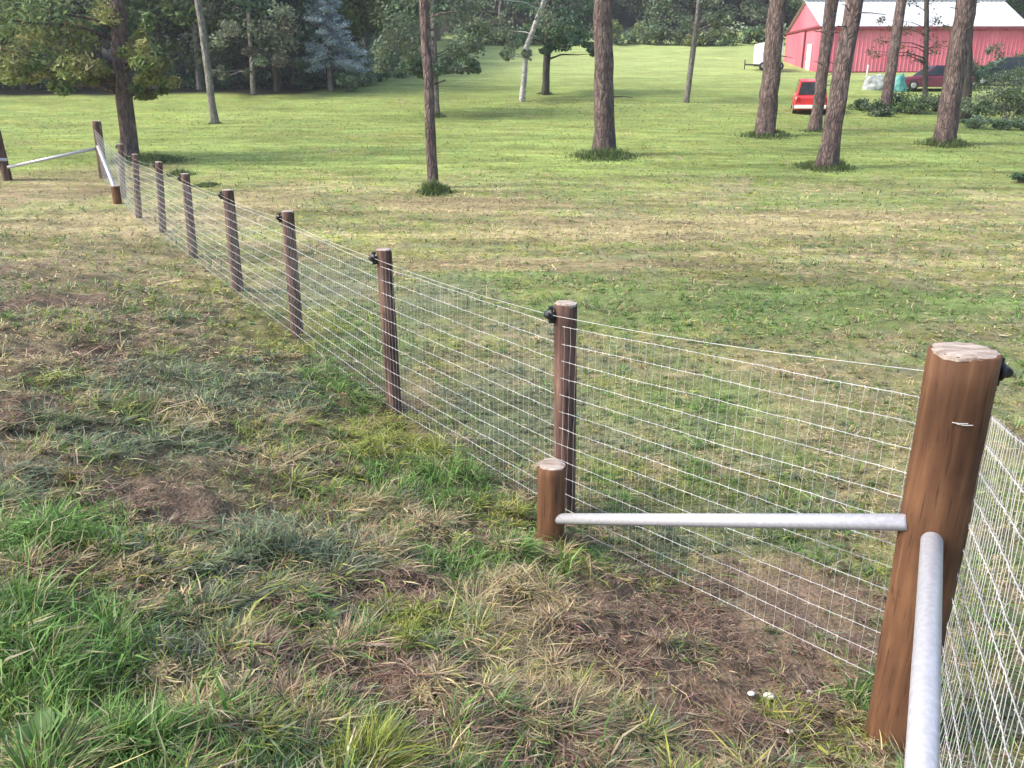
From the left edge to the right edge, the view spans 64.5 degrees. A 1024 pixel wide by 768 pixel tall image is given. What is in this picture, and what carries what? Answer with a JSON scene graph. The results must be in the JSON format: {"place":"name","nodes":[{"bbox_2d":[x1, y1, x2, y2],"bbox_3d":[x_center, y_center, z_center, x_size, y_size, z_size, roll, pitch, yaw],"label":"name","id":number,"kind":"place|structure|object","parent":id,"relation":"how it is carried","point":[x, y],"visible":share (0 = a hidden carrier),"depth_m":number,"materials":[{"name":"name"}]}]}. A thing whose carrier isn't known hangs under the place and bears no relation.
{"place":"outdoors","nodes":[
{"label":"outdoors","id":0,"kind":"place"},
{"bbox_2d":[0,0,1023,767],"bbox_3d":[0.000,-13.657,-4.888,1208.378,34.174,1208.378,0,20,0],"label":"ground","id":1,"kind":"structure","parent":0,"point":[650,72],"depth_m":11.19,"materials":[{"name":"green plant"}]},
{"bbox_2d":[0,83,31,89],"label":"bush","id":2,"kind":"object","parent":1,"relation":"on","point":[12,86],"visible":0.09,"depth_m":51.13,"materials":[{"name":"green plant"}]},
{"bbox_2d":[15,707,59,747],"bbox_3d":[-1.203,0.882,2.062,0.105,0.067,0.091,-10,22,-27],"label":"broadleaf weed","id":3,"kind":"object","parent":1,"relation":"on","point":[26,730],"visible":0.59,"depth_m":2.07,"materials":[{"name":"green plant"}]},
{"bbox_2d":[0,0,81,89],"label":"woodland tree","id":4,"kind":"object","parent":1,"relation":"on","point":[23,86],"visible":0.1,"depth_m":49.63,"materials":[{"name":"green plant"}]},
{"bbox_2d":[29,76,52,89],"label":"bush","id":5,"kind":"object","parent":1,"relation":"on","point":[42,83],"visible":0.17,"depth_m":50.46,"materials":[{"name":"green plant"}]},
{"bbox_2d":[0,130,95,180],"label":"cross fence","id":6,"kind":"object","parent":1,"relation":"on","point":[5,171],"visible":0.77,"depth_m":21.26,"materials":[{"name":"silver wood"}]},
{"bbox_2d":[0,0,111,76],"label":"woodland tree","id":7,"kind":"object","parent":1,"relation":"on","point":[52,18],"visible":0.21,"depth_m":46.91,"materials":[{"name":"green plant"}]},
{"bbox_2d":[47,11,111,59],"bbox_3d":[-30.617,-26.280,55.054,7.904,11.281,7.756,-15,25,-36],"label":"woodland tree","id":8,"kind":"object","parent":1,"relation":"on","point":[95,42],"visible":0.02,"depth_m":56.59,"materials":[{"name":"green plant"}]},
{"bbox_2d":[0,0,182,156],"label":"broadleaf tree","id":9,"kind":"object","parent":1,"relation":"on","point":[90,68],"visible":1,"depth_m":23.67,"materials":[{"name":"green plant"}]},
{"bbox_2d":[55,0,156,52],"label":"woodland tree","id":10,"kind":"object","parent":1,"relation":"on","point":[106,31],"visible":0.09,"depth_m":51.35,"materials":[{"name":"green plant"}]},
{"bbox_2d":[99,719,150,749],"bbox_3d":[-1.014,0.937,2.133,0.148,0.056,0.088,6,21,16],"label":"broadleaf weed","id":11,"kind":"object","parent":1,"relation":"on","point":[145,737],"visible":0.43,"depth_m":2.12,"materials":[{"name":"green plant"}]},
{"bbox_2d":[78,0,207,88],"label":"woodland tree","id":12,"kind":"object","parent":1,"relation":"on","point":[133,10],"visible":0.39,"depth_m":48.32,"materials":[{"name":"green plant"}]},
{"bbox_2d":[129,0,225,84],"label":"woodland tree","id":13,"kind":"object","parent":1,"relation":"on","point":[176,34],"visible":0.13,"depth_m":51.98,"materials":[{"name":"green plant"}]},
{"bbox_2d":[159,65,195,88],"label":"bush","id":14,"kind":"object","parent":1,"relation":"on","point":[187,82],"visible":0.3,"depth_m":50.18,"materials":[{"name":"green plant"}]},
{"bbox_2d":[125,0,262,89],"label":"woodland tree","id":15,"kind":"object","parent":1,"relation":"on","point":[184,6],"visible":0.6,"depth_m":48.73,"materials":[{"name":"green plant"}]},
{"bbox_2d":[183,61,226,88],"bbox_3d":[-19.013,-19.134,50.381,2.767,1.971,2.399,0,20,0],"label":"bush","id":16,"kind":"object","parent":1,"relation":"on","point":[214,77],"visible":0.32,"depth_m":50.30,"materials":[{"name":"green plant"}]},
{"bbox_2d":[194,0,219,123],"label":"slender tree","id":17,"kind":"object","parent":1,"relation":"on","point":[213,115],"visible":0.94,"depth_m":35.43,"materials":[{"name":"grey plant"}]},
{"bbox_2d":[207,28,261,68],"bbox_3d":[-18.822,-27.462,54.855,8.975,13.661,9.102,-2,20,-7],"label":"woodland tree","id":18,"kind":"object","parent":1,"relation":"on","point":[243,59],"visible":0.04,"depth_m":56.35,"materials":[{"name":"green plant"}]},
{"bbox_2d":[213,66,257,88],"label":"bush","id":19,"kind":"object","parent":1,"relation":"on","point":[229,82],"visible":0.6,"depth_m":50.28,"materials":[{"name":"green plant"}]},
{"bbox_2d":[203,0,304,94],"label":"leafy tree","id":20,"kind":"object","parent":1,"relation":"on","point":[259,58],"visible":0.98,"depth_m":45.32,"materials":[{"name":"green plant"}]},
{"bbox_2d":[219,0,298,66],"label":"woodland tree","id":21,"kind":"object","parent":1,"relation":"on","point":[246,42],"visible":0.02,"depth_m":52.09,"materials":[{"name":"green plant"}]},
{"bbox_2d":[246,66,289,88],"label":"bush","id":22,"kind":"object","parent":1,"relation":"on","point":[266,79],"visible":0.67,"depth_m":50.29,"materials":[{"name":"green plant"}]},
{"bbox_2d":[211,0,341,91],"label":"woodland tree","id":23,"kind":"object","parent":1,"relation":"on","point":[264,7],"visible":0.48,"depth_m":46.99,"materials":[{"name":"green plant"}]},
{"bbox_2d":[253,0,342,83],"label":"woodland tree","id":24,"kind":"object","parent":1,"relation":"on","point":[291,70],"visible":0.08,"depth_m":53.18,"materials":[{"name":"green plant"}]},
{"bbox_2d":[290,64,326,89],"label":"bush","id":25,"kind":"object","parent":1,"relation":"on","point":[307,80],"visible":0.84,"depth_m":50.19,"materials":[{"name":"green plant"}]},
{"bbox_2d":[279,0,352,70],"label":"woodland tree","id":26,"kind":"object","parent":1,"relation":"on","point":[314,32],"visible":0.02,"depth_m":56.99,"materials":[{"name":"green plant"}]},
{"bbox_2d":[284,0,366,76],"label":"woodland tree","id":27,"kind":"object","parent":1,"relation":"on","point":[353,18],"visible":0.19,"depth_m":55.89,"materials":[{"name":"green plant"}]},
{"bbox_2d":[293,0,371,91],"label":"spruce tree","id":28,"kind":"object","parent":1,"relation":"on","point":[326,32],"visible":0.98,"depth_m":47.70,"materials":[{"name":"blue plant"}]},
{"bbox_2d":[316,67,359,88],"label":"bush","id":29,"kind":"object","parent":1,"relation":"on","point":[335,78],"visible":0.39,"depth_m":50.31,"materials":[{"name":"green plant"}]},
{"bbox_2d":[333,70,364,91],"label":"bush","id":30,"kind":"object","parent":1,"relation":"on","point":[346,80],"visible":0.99,"depth_m":48.41,"materials":[{"name":"green plant"}]},
{"bbox_2d":[332,41,367,74],"bbox_3d":[-10.601,-20.672,52.483,2.752,2.809,1.564,0,20,0],"label":"bush","id":31,"kind":"object","parent":1,"relation":"on","point":[347,56],"visible":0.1,"depth_m":52.25,"materials":[{"name":"green plant"}]},
{"bbox_2d":[349,32,383,74],"bbox_3d":[-10.204,-23.811,58.699,2.842,3.155,2.714,14,24,35],"label":"bush","id":32,"kind":"object","parent":1,"relation":"on","point":[368,48],"visible":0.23,"depth_m":58.26,"materials":[{"name":"green plant"}]},
{"bbox_2d":[353,48,381,85],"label":"bush","id":33,"kind":"object","parent":1,"relation":"on","point":[368,81],"visible":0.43,"depth_m":51.74,"materials":[{"name":"green plant"}]},
{"bbox_2d":[339,0,398,58],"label":"woodland tree","id":34,"kind":"object","parent":1,"relation":"on","point":[366,8],"visible":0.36,"depth_m":60.16,"materials":[{"name":"green plant"}]},
{"bbox_2d":[361,46,391,81],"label":"bush","id":35,"kind":"object","parent":1,"relation":"on","point":[384,74],"visible":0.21,"depth_m":54.72,"materials":[{"name":"green plant"}]},
{"bbox_2d":[342,0,416,65],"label":"woodland tree","id":36,"kind":"object","parent":1,"relation":"on","point":[389,21],"visible":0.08,"depth_m":64.63,"materials":[{"name":"green plant"}]},
{"bbox_2d":[364,0,419,55],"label":"woodland tree","id":37,"kind":"object","parent":1,"relation":"on","point":[414,7],"visible":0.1,"depth_m":71.21,"materials":[{"name":"green plant"}]},
{"bbox_2d":[389,49,411,77],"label":"bush","id":38,"kind":"object","parent":1,"relation":"on","point":[393,65],"visible":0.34,"depth_m":58.01,"materials":[{"name":"green plant"}]},
{"bbox_2d":[368,0,493,112],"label":"leafy tree","id":39,"kind":"object","parent":1,"relation":"on","point":[449,65],"visible":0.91,"depth_m":37.36,"materials":[{"name":"green plant"}]},
{"bbox_2d":[419,0,458,181],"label":"slender tree","id":40,"kind":"object","parent":1,"relation":"on","point":[430,139],"visible":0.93,"depth_m":19.30,"materials":[{"name":"red plant"}]},
{"bbox_2d":[429,0,469,40],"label":"woodland tree","id":41,"kind":"object","parent":1,"relation":"on","point":[438,30],"visible":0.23,"depth_m":84.51,"materials":[{"name":"green plant"}]},
{"bbox_2d":[443,0,494,29],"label":"woodland tree","id":42,"kind":"object","parent":1,"relation":"on","point":[465,11],"visible":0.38,"depth_m":91.06,"materials":[{"name":"green plant"}]},
{"bbox_2d":[498,0,502,18],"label":"woodland tree","id":43,"kind":"object","parent":1,"relation":"on","point":[500,7],"visible":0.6,"depth_m":105.82,"materials":[{"name":"grey plant"}]},
{"bbox_2d":[493,28,524,45],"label":"bush","id":44,"kind":"object","parent":1,"relation":"on","point":[501,41],"visible":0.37,"depth_m":80.56,"materials":[{"name":"green plant"}]},
{"bbox_2d":[508,0,516,27],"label":"woodland tree","id":45,"kind":"object","parent":1,"relation":"on","point":[514,17],"visible":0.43,"depth_m":96.09,"materials":[{"name":"grey plant"}]},
{"bbox_2d":[466,0,583,101],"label":"birch tree","id":46,"kind":"object","parent":1,"relation":"on","point":[525,54],"visible":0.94,"depth_m":42.76,"materials":[{"name":"green plant"}]},
{"bbox_2d":[513,24,543,45],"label":"bush","id":47,"kind":"object","parent":1,"relation":"on","point":[534,36],"visible":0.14,"depth_m":80.96,"materials":[{"name":"green plant"}]},
{"bbox_2d":[528,0,576,22],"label":"woodland tree","id":48,"kind":"object","parent":1,"relation":"on","point":[559,4],"visible":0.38,"depth_m":98.22,"materials":[{"name":"green plant"}]},
{"bbox_2d":[92,121,1013,767],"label":"wire fence","id":49,"kind":"object","parent":1,"relation":"on","point":[956,397],"visible":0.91,"depth_m":3.11,"materials":[{"name":"brown wood"}]},
{"bbox_2d":[503,0,615,94],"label":"round tree","id":50,"kind":"object","parent":1,"relation":"on","point":[558,37],"visible":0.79,"depth_m":45.74,"materials":[{"name":"green plant"}]},
{"bbox_2d":[558,18,589,40],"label":"bush","id":51,"kind":"object","parent":1,"relation":"on","point":[569,27],"visible":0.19,"depth_m":81.73,"materials":[{"name":"green plant"}]},
{"bbox_2d":[579,28,593,41],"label":"bush","id":52,"kind":"object","parent":1,"relation":"on","point":[589,37],"visible":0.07,"depth_m":81.73,"materials":[{"name":"green plant"}]},
{"bbox_2d":[586,0,632,152],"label":"tall tree","id":53,"kind":"object","parent":1,"relation":"on","point":[604,126],"visible":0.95,"depth_m":24.93,"materials":[{"name":"red plant"}]},
{"bbox_2d":[612,20,630,45],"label":"bush","id":54,"kind":"object","parent":1,"relation":"on","point":[617,31],"visible":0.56,"depth_m":80.94,"materials":[{"name":"green plant"}]},
{"bbox_2d":[623,19,654,43],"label":"bush","id":55,"kind":"object","parent":1,"relation":"on","point":[637,36],"visible":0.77,"depth_m":82.10,"materials":[{"name":"green plant"}]},
{"bbox_2d":[612,0,669,24],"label":"woodland tree","id":56,"kind":"object","parent":1,"relation":"on","point":[639,6],"visible":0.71,"depth_m":98.02,"materials":[{"name":"green plant"}]},
{"bbox_2d":[640,20,684,44],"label":"bush","id":57,"kind":"object","parent":1,"relation":"on","point":[660,34],"visible":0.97,"depth_m":80.70,"materials":[{"name":"green plant"}]},
{"bbox_2d":[650,0,716,25],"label":"woodland tree","id":58,"kind":"object","parent":1,"relation":"on","point":[678,7],"visible":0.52,"depth_m":98.17,"materials":[{"name":"green plant"}]},
{"bbox_2d":[665,25,706,45],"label":"bush","id":59,"kind":"object","parent":1,"relation":"on","point":[679,38],"visible":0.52,"depth_m":80.43,"materials":[{"name":"green plant"}]},
{"bbox_2d":[638,0,740,102],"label":"tree","id":60,"kind":"object","parent":1,"relation":"on","point":[719,15],"visible":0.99,"depth_m":42.65,"materials":[{"name":"green plant"}]},
{"bbox_2d":[682,28,723,46],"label":"bush","id":61,"kind":"object","parent":1,"relation":"on","point":[701,41],"visible":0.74,"depth_m":79.77,"materials":[{"name":"green plant"}]},
{"bbox_2d":[703,21,747,45],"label":"bush","id":62,"kind":"object","parent":1,"relation":"on","point":[730,38],"visible":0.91,"depth_m":79.94,"materials":[{"name":"green plant"}]},
{"bbox_2d":[729,0,740,18],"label":"woodland tree","id":63,"kind":"object","parent":1,"relation":"on","point":[738,10],"visible":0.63,"depth_m":107.24,"materials":[{"name":"green plant"}]},
{"bbox_2d":[735,25,765,43],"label":"bush","id":64,"kind":"object","parent":1,"relation":"on","point":[749,34],"visible":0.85,"depth_m":81.20,"materials":[{"name":"green plant"}]},
{"bbox_2d":[744,42,783,69],"bbox_3d":[19.141,-24.984,61.962,2.660,1.950,2.480,0,20,0],"label":"utility trailer","id":65,"kind":"object","parent":1,"relation":"on","point":[758,54],"visible":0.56,"depth_m":61.58,"materials":[{"name":"white paint"}]},
{"bbox_2d":[731,0,800,27],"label":"woodland tree","id":66,"kind":"object","parent":1,"relation":"on","point":[764,6],"visible":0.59,"depth_m":94.41,"materials":[{"name":"green plant"}]},
{"bbox_2d":[754,23,787,42],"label":"bush","id":67,"kind":"object","parent":1,"relation":"on","point":[762,36],"visible":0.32,"depth_m":80.70,"materials":[{"name":"green plant"}]},
{"bbox_2d":[754,0,793,136],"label":"tall tree","id":68,"kind":"object","parent":1,"relation":"on","point":[766,119],"visible":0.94,"depth_m":30.34,"materials":[{"name":"red plant"}]},
{"bbox_2d":[785,1,800,21],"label":"woodland tree","id":69,"kind":"object","parent":1,"relation":"on","point":[791,14],"visible":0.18,"depth_m":97.97,"materials":[{"name":"green plant"}]},
{"bbox_2d":[788,0,803,13],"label":"woodland tree","id":70,"kind":"object","parent":1,"relation":"on","point":[800,1],"visible":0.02,"depth_m":77.00,"materials":[{"name":"green plant"}]},
{"bbox_2d":[791,79,827,113],"bbox_3d":[14.976,-14.531,40.796,1.600,1.550,3.638,6,26,15],"label":"red hatchback","id":71,"kind":"object","parent":1,"relation":"on","point":[803,96],"visible":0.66,"depth_m":39.46,"materials":[{"name":"paint"}]},
{"bbox_2d":[815,0,827,78],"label":"slender tree","id":72,"kind":"object","parent":1,"relation":"on","point":[825,6],"visible":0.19,"depth_m":53.63,"materials":[{"name":"red plant"}]},
{"bbox_2d":[807,0,838,131],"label":"tall tree","id":73,"kind":"object","parent":1,"relation":"on","point":[815,123],"visible":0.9,"depth_m":31.96,"materials":[{"name":"red plant"}]},
{"bbox_2d":[815,0,885,169],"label":"tall tree","id":74,"kind":"object","parent":1,"relation":"on","point":[829,149],"visible":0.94,"depth_m":22.40,"materials":[{"name":"red plant"}]},
{"bbox_2d":[846,98,873,110],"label":"bush","id":75,"kind":"object","parent":1,"relation":"on","point":[858,103],"visible":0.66,"depth_m":41.46,"materials":[{"name":"green plant"}]},
{"bbox_2d":[862,74,883,90],"bbox_3d":[22.697,-18.881,50.755,1.462,1.043,1.120,0,20,0],"label":"covered heap","id":76,"kind":"object","parent":1,"relation":"on","point":[873,82],"visible":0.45,"depth_m":50.40,"materials":[{"name":"white plastic"}]},
{"bbox_2d":[860,98,903,116],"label":"bush","id":77,"kind":"object","parent":1,"relation":"on","point":[877,110],"visible":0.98,"depth_m":38.91,"materials":[{"name":"green plant"}]},
{"bbox_2d":[879,0,906,110],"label":"slender tree","id":78,"kind":"object","parent":1,"relation":"on","point":[892,58],"visible":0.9,"depth_m":39.70,"materials":[{"name":"red plant"}]},
{"bbox_2d":[894,73,906,91],"bbox_3d":[23.866,-18.570,50.023,1.107,1.157,0.769,0,20,0],"label":"covered heap","id":79,"kind":"object","parent":1,"relation":"on","point":[900,85],"visible":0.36,"depth_m":49.81,"materials":[{"name":"teal plastic"}]},
{"bbox_2d":[784,0,1023,72],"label":"barn","id":80,"kind":"structure","parent":1,"relation":"on","point":[997,21],"depth_m":61.34,"materials":[{"name":"red metal"}]},
{"bbox_2d":[785,31,805,67],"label":"sliding door","id":81,"kind":"structure","parent":80,"relation":"in","point":[795,45],"depth_m":65.94,"materials":[{"name":"red metal"}]},
{"bbox_2d":[805,44,811,69],"bbox_3d":[23.111,-25.373,63.228,0.060,2.100,0.950,0,20,0],"label":"door","id":82,"kind":"structure","parent":80,"relation":"in","point":[809,46],"depth_m":63.10,"materials":[{"name":"white paint"}]},
{"bbox_2d":[892,89,916,111],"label":"bush","id":83,"kind":"object","parent":1,"relation":"on","point":[899,97],"visible":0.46,"depth_m":40.77,"materials":[{"name":"green plant"}]},
{"bbox_2d":[865,0,952,98],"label":"tree","id":84,"kind":"object","parent":1,"relation":"on","point":[924,62],"visible":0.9,"depth_m":44.60,"materials":[{"name":"green plant"}]},
{"bbox_2d":[894,92,937,114],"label":"bush","id":85,"kind":"object","parent":1,"relation":"on","point":[922,102],"visible":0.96,"depth_m":40.06,"materials":[{"name":"green plant"}]},
{"bbox_2d":[915,93,940,111],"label":"bush","id":86,"kind":"object","parent":1,"relation":"on","point":[935,106],"visible":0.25,"depth_m":41.24,"materials":[{"name":"green plant"}]},
{"bbox_2d":[905,65,973,89],"bbox_3d":[26.139,-19.046,50.463,4.543,1.450,1.750,1,20,2],"label":"maroon car","id":87,"kind":"object","parent":1,"relation":"on","point":[935,77],"visible":0.37,"depth_m":49.76,"materials":[{"name":"paint"}]},
{"bbox_2d":[932,0,980,143],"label":"tall tree","id":88,"kind":"object","parent":1,"relation":"on","point":[948,116],"visible":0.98,"depth_m":27.50,"materials":[{"name":"red plant"}]},
{"bbox_2d":[960,29,972,119],"bbox_3d":[20.147,-17.975,36.209,3.771,12.289,5.043,0,20,0],"label":"slender tree","id":89,"kind":"object","parent":1,"relation":"on","point":[967,88],"visible":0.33,"depth_m":37.51,"materials":[{"name":"brown plant"}]},
{"bbox_2d":[959,114,993,128],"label":"bush","id":90,"kind":"object","parent":1,"relation":"on","point":[977,122],"visible":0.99,"depth_m":33.51,"materials":[{"name":"green plant"}]},
{"bbox_2d":[940,415,1023,767],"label":"wire fence","id":91,"kind":"object","parent":1,"relation":"on","point":[1005,511],"visible":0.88,"depth_m":2.21,"materials":[{"name":"silver metal"}]},
{"bbox_2d":[972,58,993,88],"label":"bush","id":92,"kind":"object","parent":1,"relation":"on","point":[975,70],"visible":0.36,"depth_m":50.88,"materials":[{"name":"green plant"}]},
{"bbox_2d":[960,86,1011,118],"bbox_3d":[21.399,-12.862,37.388,2.979,1.642,2.011,0,20,0],"label":"bush","id":93,"kind":"object","parent":1,"relation":"on","point":[974,106],"visible":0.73,"depth_m":37.16,"materials":[{"name":"green plant"}]},
{"bbox_2d":[977,41,1007,84],"bbox_3d":[31.495,-20.859,52.918,2.075,2.782,1.890,0,20,0],"label":"bush","id":94,"kind":"object","parent":1,"relation":"on","point":[988,51],"visible":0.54,"depth_m":52.51,"materials":[{"name":"green plant"}]},
{"bbox_2d":[972,67,1018,107],"bbox_3d":[24.790,-15.297,42.131,2.594,2.162,1.919,10,22,26],"label":"bush","id":95,"kind":"object","parent":1,"relation":"on","point":[996,79],"visible":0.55,"depth_m":41.93,"materials":[{"name":"green plant"}]},
{"bbox_2d":[974,57,1023,84],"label":"dark car","id":96,"kind":"object","parent":1,"relation":"on","point":[1011,62],"visible":0.22,"depth_m":52.44,"materials":[{"name":"green paint"}]},
{"bbox_2d":[979,80,1023,121],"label":"bush","id":97,"kind":"object","parent":1,"relation":"on","point":[1002,95],"visible":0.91,"depth_m":36.62,"materials":[{"name":"green plant"}]},
{"bbox_2d":[991,118,1016,129],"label":"bush","id":98,"kind":"object","parent":1,"relation":"on","point":[1004,124],"visible":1,"depth_m":33.19,"materials":[{"name":"green plant"}]},
{"bbox_2d":[986,55,1023,105],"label":"bush","id":99,"kind":"object","parent":1,"relation":"on","point":[1019,71],"visible":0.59,"depth_m":43.21,"materials":[{"name":"green plant"}]},
{"bbox_2d":[996,77,1023,118],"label":"bush","id":100,"kind":"object","parent":1,"relation":"on","point":[1012,94],"visible":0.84,"depth_m":36.46,"materials":[{"name":"green plant"}]},
{"bbox_2d":[1005,0,1023,14],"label":"woodland tree","id":101,"kind":"object","parent":1,"relation":"on","point":[1013,2],"visible":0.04,"depth_m":73.53,"materials":[{"name":"green plant"}]},
{"bbox_2d":[1009,172,1023,182],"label":"bush","id":102,"kind":"object","parent":1,"relation":"on","point":[1018,176],"visible":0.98,"depth_m":20.90,"materials":[{"name":"green plant"}]},
{"bbox_2d":[1010,117,1023,129],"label":"bush","id":103,"kind":"object","parent":1,"relation":"on","point":[1019,124],"visible":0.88,"depth_m":33.23,"materials":[{"name":"green plant"}]},
{"bbox_2d":[107,92,983,196],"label":"uncut grass","id":104,"kind":"structure","parent":0,"point":[432,188],"depth_m":24.82,"materials":[{"name":"green plant"}]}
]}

